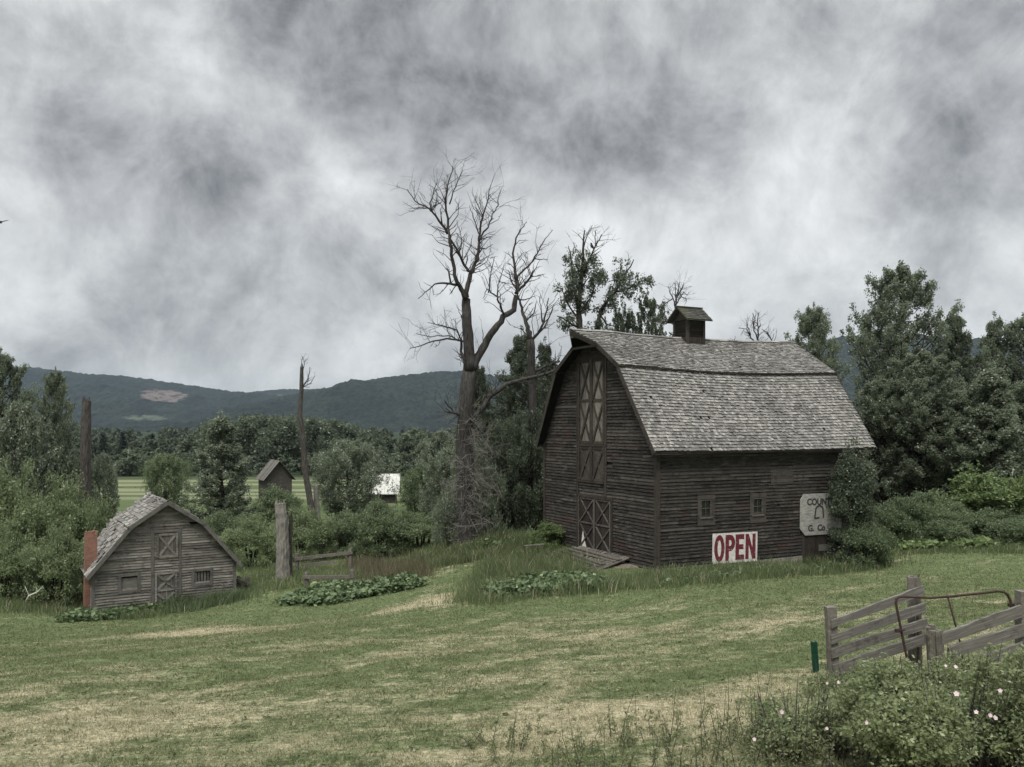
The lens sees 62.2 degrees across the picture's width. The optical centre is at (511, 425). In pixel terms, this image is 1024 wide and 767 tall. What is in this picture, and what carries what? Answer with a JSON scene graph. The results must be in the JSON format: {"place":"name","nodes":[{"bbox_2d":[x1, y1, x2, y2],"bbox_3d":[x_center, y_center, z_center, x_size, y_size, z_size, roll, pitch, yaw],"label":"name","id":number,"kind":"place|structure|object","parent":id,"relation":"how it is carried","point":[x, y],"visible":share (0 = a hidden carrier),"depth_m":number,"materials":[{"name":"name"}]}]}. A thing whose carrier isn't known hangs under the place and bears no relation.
{"place":"outdoors","nodes":[
{"label":"outdoors","id":0,"kind":"place"},
{"bbox_2d":[0,584,237,623],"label":"tall grass","id":1,"kind":"structure","parent":0,"point":[8,604],"depth_m":37.74,"materials":[{"name":"plant"}]},
{"bbox_2d":[0,367,279,429],"bbox_3d":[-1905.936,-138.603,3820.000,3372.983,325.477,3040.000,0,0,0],"label":"hills","id":2,"kind":"structure","parent":0,"point":[120,401],"depth_m":3330.64,"materials":[{"name":"plant"}]},
{"bbox_2d":[47,576,279,623],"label":"tall grass","id":3,"kind":"structure","parent":0,"point":[212,599],"depth_m":39.34,"materials":[{"name":"green plant"}]},
{"bbox_2d":[246,389,314,395],"bbox_3d":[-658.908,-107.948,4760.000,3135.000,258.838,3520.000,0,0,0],"label":"hills","id":4,"kind":"structure","parent":0,"point":[281,392],"depth_m":4803.84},
{"bbox_2d":[373,522,559,573],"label":"tall grass","id":5,"kind":"structure","parent":0,"point":[454,554],"depth_m":43.19,"materials":[{"name":"plant"}]},
{"bbox_2d":[0,432,1023,766],"bbox_3d":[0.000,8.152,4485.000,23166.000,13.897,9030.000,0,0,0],"label":"ground","id":6,"kind":"structure","parent":0,"point":[130,490],"depth_m":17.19,"materials":[{"name":"plant"}]},
{"bbox_2d":[0,347,43,496],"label":"leafy tree","id":7,"kind":"object","parent":6,"relation":"on","point":[11,370],"visible":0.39,"depth_m":51.99,"materials":[{"name":"green plant"}]},
{"bbox_2d":[0,517,49,601],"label":"willow bush","id":8,"kind":"object","parent":6,"relation":"on","point":[9,546],"visible":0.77,"depth_m":39.14,"materials":[{"name":"green plant"}]},
{"bbox_2d":[0,456,70,591],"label":"willow bush","id":9,"kind":"object","parent":6,"relation":"on","point":[32,515],"visible":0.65,"depth_m":42.30,"materials":[{"name":"green plant"}]},
{"bbox_2d":[0,395,74,547],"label":"leafy tree","id":10,"kind":"object","parent":6,"relation":"on","point":[16,446],"visible":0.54,"depth_m":46.60,"materials":[{"name":"green plant"}]},
{"bbox_2d":[11,521,83,605],"bbox_3d":[-21.393,6.554,40.086,3.869,4.116,3.890,0,0,-23],"label":"willow bush","id":11,"kind":"object","parent":6,"relation":"on","point":[58,563],"visible":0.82,"depth_m":39.31,"materials":[{"name":"green plant"}]},
{"bbox_2d":[27,366,80,500],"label":"leafy tree","id":12,"kind":"object","parent":6,"relation":"on","point":[54,382],"visible":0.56,"depth_m":55.60,"materials":[{"name":"green plant"}]},
{"bbox_2d":[15,468,103,589],"bbox_3d":[-23.722,5.621,44.945,4.689,6.689,4.664,0,0,5],"label":"willow bush","id":13,"kind":"object","parent":6,"relation":"on","point":[79,515],"visible":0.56,"depth_m":44.42,"materials":[{"name":"green plant"}]},
{"bbox_2d":[79,396,91,575],"bbox_3d":[-24.656,3.532,49.001,0.723,10.449,0.691,0,0,0],"label":"broken pole","id":14,"kind":"object","parent":6,"relation":"on","point":[85,455],"visible":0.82,"depth_m":48.78,"materials":[{"name":"brown wood"}]},
{"bbox_2d":[72,493,116,583],"bbox_3d":[-22.883,6.350,46.967,3.482,5.312,3.464,0,0,-1],"label":"willow bush","id":15,"kind":"object","parent":6,"relation":"on","point":[104,518],"visible":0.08,"depth_m":46.74,"materials":[{"name":"green plant"}]},
{"bbox_2d":[91,450,120,516],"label":"leafy tree","id":16,"kind":"object","parent":6,"relation":"on","point":[101,474],"visible":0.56,"depth_m":57.65,"materials":[{"name":"green plant"}]},
{"bbox_2d":[50,598,175,622],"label":"burdock leaves","id":17,"kind":"object","parent":6,"relation":"on","point":[77,615],"visible":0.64,"depth_m":36.60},
{"bbox_2d":[78,491,242,610],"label":"shed","id":18,"kind":"structure","parent":6,"relation":"on","point":[149,547],"depth_m":39.51,"materials":[{"name":"wood"}]},
{"bbox_2d":[118,572,140,593],"bbox_3d":[-17.486,7.214,38.786,0.960,0.910,0.090,0,0,-32],"label":"window","id":19,"kind":"structure","parent":18,"relation":"in","point":[133,582],"depth_m":38.79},
{"bbox_2d":[155,571,176,602],"bbox_3d":[-16.139,7.724,39.604,0.980,1.750,0.105,0,0,-32],"label":"ground door","id":20,"kind":"structure","parent":18,"relation":"in","point":[165,582],"depth_m":39.58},
{"bbox_2d":[156,533,177,557],"bbox_3d":[-16.089,5.609,39.636,0.940,1.120,0.105,0,0,-32],"label":"loft door","id":21,"kind":"structure","parent":18,"relation":"in","point":[167,543],"depth_m":39.63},
{"bbox_2d":[191,567,212,586],"bbox_3d":[-14.775,7.229,40.467,0.980,0.840,0.080,0,0,-32],"label":"window","id":22,"kind":"structure","parent":18,"relation":"in","point":[193,571],"depth_m":40.44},
{"bbox_2d":[138,452,194,509],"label":"leafy tree","id":23,"kind":"object","parent":6,"relation":"on","point":[172,462],"visible":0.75,"depth_m":83.36,"materials":[{"name":"green plant"}]},
{"bbox_2d":[178,409,259,528],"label":"leafy tree","id":24,"kind":"object","parent":6,"relation":"on","point":[221,430],"visible":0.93,"depth_m":70.98,"materials":[{"name":"green plant"}]},
{"bbox_2d":[203,507,245,552],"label":"meadow shrub","id":25,"kind":"object","parent":6,"relation":"on","point":[217,524],"visible":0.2,"depth_m":57.62,"materials":[{"name":"green plant"}]},
{"bbox_2d":[220,512,275,571],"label":"meadow shrub","id":26,"kind":"object","parent":6,"relation":"on","point":[257,538],"visible":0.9,"depth_m":50.20,"materials":[{"name":"green plant"}]},
{"bbox_2d":[237,483,303,530],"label":"meadow shrub","id":27,"kind":"object","parent":6,"relation":"on","point":[266,508],"visible":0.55,"depth_m":69.13,"materials":[{"name":"green plant"}]},
{"bbox_2d":[255,459,295,500],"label":"hut","id":28,"kind":"object","parent":6,"relation":"on","point":[277,472],"visible":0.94,"depth_m":107.02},
{"bbox_2d":[274,498,289,581],"bbox_3d":[-11.622,5.785,43.001,0.778,4.211,0.757,0,0,0],"label":"dead stump","id":29,"kind":"object","parent":6,"relation":"on","point":[282,569],"visible":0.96,"depth_m":42.74,"materials":[{"name":"wood"}]},
{"bbox_2d":[262,504,340,562],"bbox_3d":[-13.269,6.936,54.048,4.975,3.760,5.001,0,0,38],"label":"meadow shrub","id":30,"kind":"object","parent":6,"relation":"on","point":[319,528],"visible":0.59,"depth_m":53.59,"materials":[{"name":"green plant"}]},
{"bbox_2d":[297,353,315,520],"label":"dead snag","id":31,"kind":"object","parent":6,"relation":"on","point":[308,489],"visible":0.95,"depth_m":74.82,"materials":[{"name":"wood"}]},
{"bbox_2d":[294,547,352,571],"bbox_3d":[-10.077,7.389,45.480,3.121,1.666,0.300,0,0,0],"label":"rail fence","id":32,"kind":"object","parent":6,"relation":"on","point":[349,553],"visible":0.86,"depth_m":45.33,"materials":[{"name":"grey wood"}]},
{"bbox_2d":[303,569,365,587],"bbox_3d":[-8.296,7.488,40.977,3.552,1.104,0.295,0,0,0],"label":"rail fence","id":33,"kind":"object","parent":6,"relation":"on","point":[306,577],"visible":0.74,"depth_m":40.83,"materials":[{"name":"grey wood"}]},
{"bbox_2d":[309,507,376,558],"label":"meadow shrub","id":34,"kind":"object","parent":6,"relation":"on","point":[344,537],"visible":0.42,"depth_m":54.24,"materials":[{"name":"green plant"}]},
{"bbox_2d":[272,571,428,606],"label":"burdock leaves","id":35,"kind":"object","parent":6,"relation":"on","point":[324,593],"visible":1,"depth_m":37.37,"materials":[{"name":"plant"}]},
{"bbox_2d":[307,436,400,518],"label":"leafy tree","id":36,"kind":"object","parent":6,"relation":"on","point":[342,455],"visible":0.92,"depth_m":79.08,"materials":[{"name":"green plant"}]},
{"bbox_2d":[195,526,530,609],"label":"tall grass","id":37,"kind":"structure","parent":6,"relation":"on","point":[253,573],"depth_m":44.51,"materials":[{"name":"plant"}]},
{"bbox_2d":[339,495,419,559],"bbox_3d":[-8.167,6.463,52.967,5.315,4.116,4.908,0,0,-3],"label":"meadow shrub","id":38,"kind":"object","parent":6,"relation":"on","point":[377,524],"visible":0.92,"depth_m":51.79,"materials":[{"name":"green plant"}]},
{"bbox_2d":[369,474,400,502],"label":"hut","id":39,"kind":"object","parent":6,"relation":"on","point":[391,496],"visible":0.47,"depth_m":104.06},
{"bbox_2d":[311,542,460,584],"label":"dry weeds","id":40,"kind":"object","parent":6,"relation":"on","point":[369,564],"visible":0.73,"depth_m":41.93,"materials":[{"name":"plant"}]},
{"bbox_2d":[148,643,644,704],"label":"dark tufts","id":41,"kind":"object","parent":6,"relation":"on","point":[463,691],"visible":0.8,"depth_m":14.22,"materials":[{"name":"green plant"}]},
{"bbox_2d":[386,465,450,520],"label":"leafy tree","id":42,"kind":"object","parent":6,"relation":"on","point":[414,481],"visible":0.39,"depth_m":67.29,"materials":[{"name":"green plant"}]},
{"bbox_2d":[383,512,456,551],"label":"meadow shrub","id":43,"kind":"object","parent":6,"relation":"on","point":[421,529],"visible":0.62,"depth_m":51.75,"materials":[{"name":"green plant"}]},
{"bbox_2d":[414,445,456,518],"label":"leafy tree","id":44,"kind":"object","parent":6,"relation":"on","point":[437,466],"visible":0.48,"depth_m":61.53,"materials":[{"name":"green plant"}]},
{"bbox_2d":[415,428,455,498],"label":"leafy tree","id":45,"kind":"object","parent":6,"relation":"on","point":[439,439],"visible":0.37,"depth_m":89.33,"materials":[{"name":"green plant"}]},
{"bbox_2d":[430,479,458,547],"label":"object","id":46,"kind":"object","parent":6,"relation":"on","point":[443,518],"visible":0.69,"depth_m":46.89,"materials":[{"name":"green plant"}]},
{"bbox_2d":[389,148,556,548],"bbox_3d":[-1.852,-3.058,45.997,9.457,23.068,4.508,0,0,0],"label":"dead tree","id":47,"kind":"object","parent":6,"relation":"on","point":[466,468],"visible":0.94,"depth_m":45.76,"materials":[{"name":"grey plant"}]},
{"bbox_2d":[448,365,507,515],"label":"leafy tree","id":48,"kind":"object","parent":6,"relation":"on","point":[480,385],"visible":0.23,"depth_m":52.66,"materials":[{"name":"green plant"}]},
{"bbox_2d":[449,433,529,532],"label":"leafy tree","id":49,"kind":"object","parent":6,"relation":"on","point":[494,456],"visible":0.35,"depth_m":50.09,"materials":[{"name":"green plant"}]},
{"bbox_2d":[473,457,509,536],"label":"bush","id":50,"kind":"object","parent":6,"relation":"on","point":[492,507],"visible":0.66,"depth_m":46.16,"materials":[{"name":"green plant"}]},
{"bbox_2d":[42,412,946,475],"bbox_3d":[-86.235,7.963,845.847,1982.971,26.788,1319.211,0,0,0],"label":"distant woods","id":51,"kind":"object","parent":6,"relation":"on","point":[262,441],"visible":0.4,"depth_m":236.95,"materials":[{"name":"plant"}]},
{"bbox_2d":[0,580,1023,766],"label":"lawn weeds","id":52,"kind":"object","parent":6,"relation":"on","point":[449,717],"visible":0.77,"depth_m":13.31,"materials":[{"name":"green plant"}]},
{"bbox_2d":[488,405,542,530],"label":"leafy tree","id":53,"kind":"object","parent":6,"relation":"on","point":[519,428],"visible":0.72,"depth_m":49.07,"materials":[{"name":"green plant"}]},
{"bbox_2d":[484,325,549,530],"bbox_3d":[0.584,0.392,54.968,5.320,13.887,5.123,0,0,-22],"label":"leafy tree","id":54,"kind":"object","parent":6,"relation":"on","point":[511,401],"visible":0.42,"depth_m":54.30,"materials":[{"name":"green plant"}]},
{"bbox_2d":[500,254,569,530],"bbox_3d":[1.474,-1.569,49.841,4.150,16.772,3.587,0,0,-16],"label":"dead tree","id":55,"kind":"object","parent":6,"relation":"on","point":[532,370],"visible":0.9,"depth_m":49.86,"materials":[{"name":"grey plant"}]},
{"bbox_2d":[526,336,556,418],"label":"leafy tree","id":56,"kind":"object","parent":6,"relation":"on","point":[544,357],"visible":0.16,"depth_m":56.83,"materials":[{"name":"green plant"}]},
{"bbox_2d":[480,568,611,597],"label":"burdock leaves","id":57,"kind":"object","parent":6,"relation":"on","point":[524,583],"visible":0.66,"depth_m":31.81,"materials":[{"name":"plant"}]},
{"bbox_2d":[528,519,565,547],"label":"bush","id":58,"kind":"object","parent":6,"relation":"on","point":[550,530],"visible":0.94,"depth_m":42.69,"materials":[{"name":"green plant"}]},
{"bbox_2d":[541,546,637,570],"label":"plank ramp","id":59,"kind":"structure","parent":6,"relation":"on","point":[612,560],"depth_m":38.09,"materials":[{"name":"grey wood"}]},
{"bbox_2d":[552,225,655,333],"bbox_3d":[6.049,-3.000,55.910,6.938,21.175,3.831,0,0,0],"label":"half dead tree","id":60,"kind":"object","parent":6,"relation":"on","point":[580,274],"visible":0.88,"depth_m":55.84,"materials":[{"name":"green plant"}]},
{"bbox_2d":[604,300,641,333],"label":"leafy tree","id":61,"kind":"object","parent":6,"relation":"on","point":[618,318],"visible":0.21,"depth_m":59.74,"materials":[{"name":"green plant"}]},
{"bbox_2d":[613,289,672,336],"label":"leafy tree","id":62,"kind":"object","parent":6,"relation":"on","point":[652,328],"visible":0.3,"depth_m":59.59,"materials":[{"name":"green plant"}]},
{"bbox_2d":[457,659,849,766],"bbox_3d":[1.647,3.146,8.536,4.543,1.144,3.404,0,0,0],"label":"bank weeds","id":63,"kind":"object","parent":6,"relation":"on","point":[672,752],"visible":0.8,"depth_m":8.47,"materials":[{"name":"green plant"}]},
{"bbox_2d":[659,269,694,333],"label":"bare tree","id":64,"kind":"object","parent":6,"relation":"on","point":[677,295],"visible":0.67,"depth_m":60.04,"materials":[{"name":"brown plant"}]},
{"bbox_2d":[535,306,876,569],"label":"barn","id":65,"kind":"structure","parent":6,"relation":"on","point":[684,443],"depth_m":39.31,"materials":[{"name":"wood"}]},
{"bbox_2d":[578,358,603,443],"bbox_3d":[3.794,-1.128,40.551,0.105,4.020,2.270,0,0,-27],"label":"hay door","id":66,"kind":"structure","parent":65,"relation":"in","point":[590,372],"depth_m":40.51,"materials":[{"name":"wood"}]},
{"bbox_2d":[578,446,603,481],"bbox_3d":[3.794,1.842,40.551,0.105,1.640,2.270,0,0,-27],"label":"loft door","id":67,"kind":"structure","parent":65,"relation":"in","point":[590,459],"depth_m":40.51,"materials":[{"name":"wood"}]},
{"bbox_2d":[578,497,609,552],"bbox_3d":[3.915,4.742,40.315,0.105,2.480,2.800,0,0,-27],"label":"ground door","id":68,"kind":"structure","parent":65,"relation":"in","point":[593,514],"depth_m":40.28,"materials":[{"name":"brown wood"}]},
{"bbox_2d":[697,495,714,525],"bbox_3d":[8.495,3.722,37.147,0.980,1.320,0.118,0,0,-27],"label":"window","id":69,"kind":"structure","parent":65,"relation":"in","point":[705,507],"depth_m":37.17,"materials":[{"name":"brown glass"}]},
{"bbox_2d":[712,532,757,563],"bbox_3d":[9.947,5.459,37.849,2.580,1.330,0.032,1,-1,-27],"label":"open sign","id":70,"kind":"object","parent":65,"relation":"attached to","point":[732,546],"visible":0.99,"depth_m":37.82,"materials":[{"name":"white paint"}]},
{"bbox_2d":[750,493,765,522],"bbox_3d":[11.150,3.762,38.500,0.980,1.320,0.118,0,0,-27],"label":"window","id":71,"kind":"structure","parent":65,"relation":"in","point":[757,504],"depth_m":38.52,"materials":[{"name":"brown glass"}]},
{"bbox_2d":[802,533,830,560],"bbox_3d":[14.387,5.529,40.126,1.870,1.995,0.044,0,0,-27],"label":"stable door","id":72,"kind":"structure","parent":65,"relation":"in","point":[815,544],"depth_m":40.10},
{"bbox_2d":[800,493,841,535],"bbox_3d":[14.633,4.205,40.199,2.700,1.950,0.038,1,0,-27],"label":"faded sign","id":73,"kind":"object","parent":65,"relation":"attached to","point":[815,516],"visible":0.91,"depth_m":40.05,"materials":[{"name":"wood"}]},
{"bbox_2d":[732,310,776,340],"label":"bare tree","id":74,"kind":"object","parent":6,"relation":"on","point":[753,326],"visible":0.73,"depth_m":62.06,"materials":[{"name":"grey plant"}]},
{"bbox_2d":[660,560,882,583],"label":"burdock leaves","id":75,"kind":"object","parent":6,"relation":"on","point":[819,565],"visible":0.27,"depth_m":34.86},
{"bbox_2d":[739,683,869,763],"bbox_3d":[3.011,2.987,8.516,1.465,0.862,1.401,0,0,0],"label":"rose bush","id":76,"kind":"object","parent":6,"relation":"on","point":[785,721],"visible":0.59,"depth_m":8.30,"materials":[{"name":"green plant"}]},
{"bbox_2d":[810,641,818,672],"bbox_3d":[5.195,4.106,14.533,0.148,0.813,0.085,0,0,0],"label":"metal post","id":77,"kind":"object","parent":6,"relation":"on","point":[814,652],"visible":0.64,"depth_m":14.49,"materials":[{"name":"metal"}]},
{"bbox_2d":[783,302,855,390],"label":"cottonwood tree","id":78,"kind":"object","parent":6,"relation":"on","point":[813,322],"visible":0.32,"depth_m":57.29,"materials":[{"name":"green plant"}]},
{"bbox_2d":[824,436,883,561],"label":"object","id":79,"kind":"object","parent":6,"relation":"on","point":[853,480],"visible":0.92,"depth_m":39.23,"materials":[{"name":"green plant"}]},
{"bbox_2d":[831,513,899,568],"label":"bush","id":80,"kind":"object","parent":6,"relation":"on","point":[882,541],"visible":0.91,"depth_m":38.34,"materials":[{"name":"green plant"}]},
{"bbox_2d":[824,574,927,675],"bbox_3d":[6.112,3.463,14.281,1.873,1.834,0.325,0,0,-10],"label":"board fence","id":81,"kind":"object","parent":6,"relation":"on","point":[835,650],"visible":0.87,"depth_m":14.13,"materials":[{"name":"grey wood"}]},
{"bbox_2d":[799,663,956,717],"bbox_3d":[4.409,3.180,10.120,1.759,0.887,1.592,0,0,0],"label":"rose bush","id":82,"kind":"object","parent":6,"relation":"on","point":[822,682],"visible":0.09,"depth_m":10.29,"materials":[{"name":"green plant"}]},
{"bbox_2d":[852,376,944,505],"bbox_3d":[24.200,1.626,55.071,7.066,9.732,7.005,0,0,31],"label":"cottonwood tree","id":83,"kind":"object","parent":6,"relation":"on","point":[881,386],"visible":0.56,"depth_m":53.84,"materials":[{"name":"green plant"}]},
{"bbox_2d":[868,492,932,541],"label":"hedge shrub","id":84,"kind":"object","parent":6,"relation":"on","point":[893,517],"visible":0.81,"depth_m":43.78,"materials":[{"name":"green plant"}]},
{"bbox_2d":[840,260,966,498],"bbox_3d":[27.694,-2.367,59.710,8.971,18.652,9.049,0,0,33],"label":"cottonwood tree","id":85,"kind":"object","parent":6,"relation":"on","point":[891,286],"visible":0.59,"depth_m":59.15,"materials":[{"name":"green plant"}]},
{"bbox_2d":[825,639,1023,766],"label":"rose bush","id":86,"kind":"object","parent":6,"relation":"on","point":[901,716],"visible":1,"depth_m":7.09,"materials":[{"name":"green plant"}]},
{"bbox_2d":[861,348,995,503],"bbox_3d":[26.312,0.769,53.743,7.775,11.390,7.843,0,0,38],"label":"cottonwood tree","id":87,"kind":"object","parent":6,"relation":"on","point":[930,366],"visible":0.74,"depth_m":52.98,"materials":[{"name":"green plant"}]},
{"bbox_2d":[890,488,972,538],"bbox_3d":[22.430,4.846,45.505,4.461,3.097,4.830,0,0,13],"label":"hedge shrub","id":88,"kind":"object","parent":6,"relation":"on","point":[929,496],"visible":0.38,"depth_m":44.91,"materials":[{"name":"green plant"}]},
{"bbox_2d":[925,624,944,667],"bbox_3d":[6.615,3.644,13.249,0.296,1.032,0.254,0,0,0],"label":"stub post","id":89,"kind":"object","parent":6,"relation":"on","point":[934,642],"visible":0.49,"depth_m":13.17,"materials":[{"name":"grey wood"}]},
{"bbox_2d":[913,508,980,542],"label":"hedge shrub","id":90,"kind":"object","parent":6,"relation":"on","point":[949,528],"visible":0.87,"depth_m":42.65,"materials":[{"name":"green plant"}]},
{"bbox_2d":[894,590,1014,662],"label":"pipe gate","id":91,"kind":"structure","parent":6,"relation":"on","point":[900,630],"depth_m":13.69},
{"bbox_2d":[894,534,1023,551],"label":"burdock leaves","id":92,"kind":"object","parent":6,"relation":"on","point":[982,541],"visible":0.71,"depth_m":41.55,"materials":[{"name":"plant"}]},
{"bbox_2d":[929,312,989,485],"bbox_3d":[32.507,-0.916,62.206,5.372,15.851,5.173,0,0,43],"label":"cottonwood tree","id":93,"kind":"object","parent":6,"relation":"on","point":[955,353],"visible":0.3,"depth_m":61.71,"materials":[{"name":"green plant"}]},
{"bbox_2d":[901,385,1023,499],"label":"cottonwood tree","id":94,"kind":"object","parent":6,"relation":"on","point":[957,441],"visible":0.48,"depth_m":51.73,"materials":[{"name":"green plant"}]},
{"bbox_2d":[923,647,1023,702],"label":"rose bush","id":95,"kind":"object","parent":6,"relation":"on","point":[956,663],"visible":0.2,"depth_m":10.17,"materials":[{"name":"green plant"}]},
{"bbox_2d":[928,460,1023,537],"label":"hedge shrub","id":96,"kind":"object","parent":6,"relation":"on","point":[974,492],"visible":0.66,"depth_m":46.11,"materials":[{"name":"green plant"}]},
{"bbox_2d":[939,359,1023,495],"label":"poplar tree","id":97,"kind":"object","parent":6,"relation":"on","point":[1008,440],"visible":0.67,"depth_m":50.31,"materials":[{"name":"green plant"}]},
{"bbox_2d":[942,590,1023,668],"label":"board fence","id":98,"kind":"object","parent":6,"relation":"on","point":[1001,617],"visible":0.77,"depth_m":13.23,"materials":[{"name":"grey wood"}]},
{"bbox_2d":[957,507,1023,545],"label":"hedge shrub","id":99,"kind":"object","parent":6,"relation":"on","point":[987,523],"visible":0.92,"depth_m":42.53,"materials":[{"name":"green plant"}]},
{"bbox_2d":[964,311,1023,441],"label":"cottonwood tree","id":100,"kind":"object","parent":6,"relation":"on","point":[991,339],"visible":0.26,"depth_m":63.38,"materials":[{"name":"green plant"}]},
{"bbox_2d":[981,312,1023,454],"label":"cottonwood tree","id":101,"kind":"object","parent":6,"relation":"on","point":[1013,335],"visible":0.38,"depth_m":62.64,"materials":[{"name":"green plant"}]},
{"bbox_2d":[981,483,1023,538],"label":"hedge shrub","id":102,"kind":"object","parent":6,"relation":"on","point":[995,507],"visible":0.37,"depth_m":45.35,"materials":[{"name":"green plant"}]},
{"bbox_2d":[995,379,1023,484],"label":"cottonwood tree","id":103,"kind":"object","parent":6,"relation":"on","point":[1017,388],"visible":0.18,"depth_m":53.43,"materials":[{"name":"green plant"}]},
{"bbox_2d":[1008,471,1023,516],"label":"hedge shrub","id":104,"kind":"object","parent":6,"relation":"on","point":[1020,486],"visible":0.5,"depth_m":45.09,"materials":[{"name":"green plant"}]},
{"bbox_2d":[0,0,1023,392],"label":"sky","id":105,"kind":"structure","parent":0,"point":[193,192],"materials":[{"name":"grey"}]},
{"bbox_2d":[77,333,1023,431],"bbox_3d":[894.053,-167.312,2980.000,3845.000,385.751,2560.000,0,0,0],"label":"hills","id":106,"kind":"structure","parent":0,"point":[398,403],"depth_m":2347.36,"materials":[{"name":"plant"}]},
{"bbox_2d":[414,535,928,608],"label":"tall grass","id":107,"kind":"structure","parent":0,"point":[523,561],"depth_m":34.59,"materials":[{"name":"plant"}]},
{"bbox_2d":[889,542,1023,560],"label":"tall grass","id":108,"kind":"structure","parent":0,"point":[1002,549],"depth_m":40.57,"materials":[{"name":"plant"}]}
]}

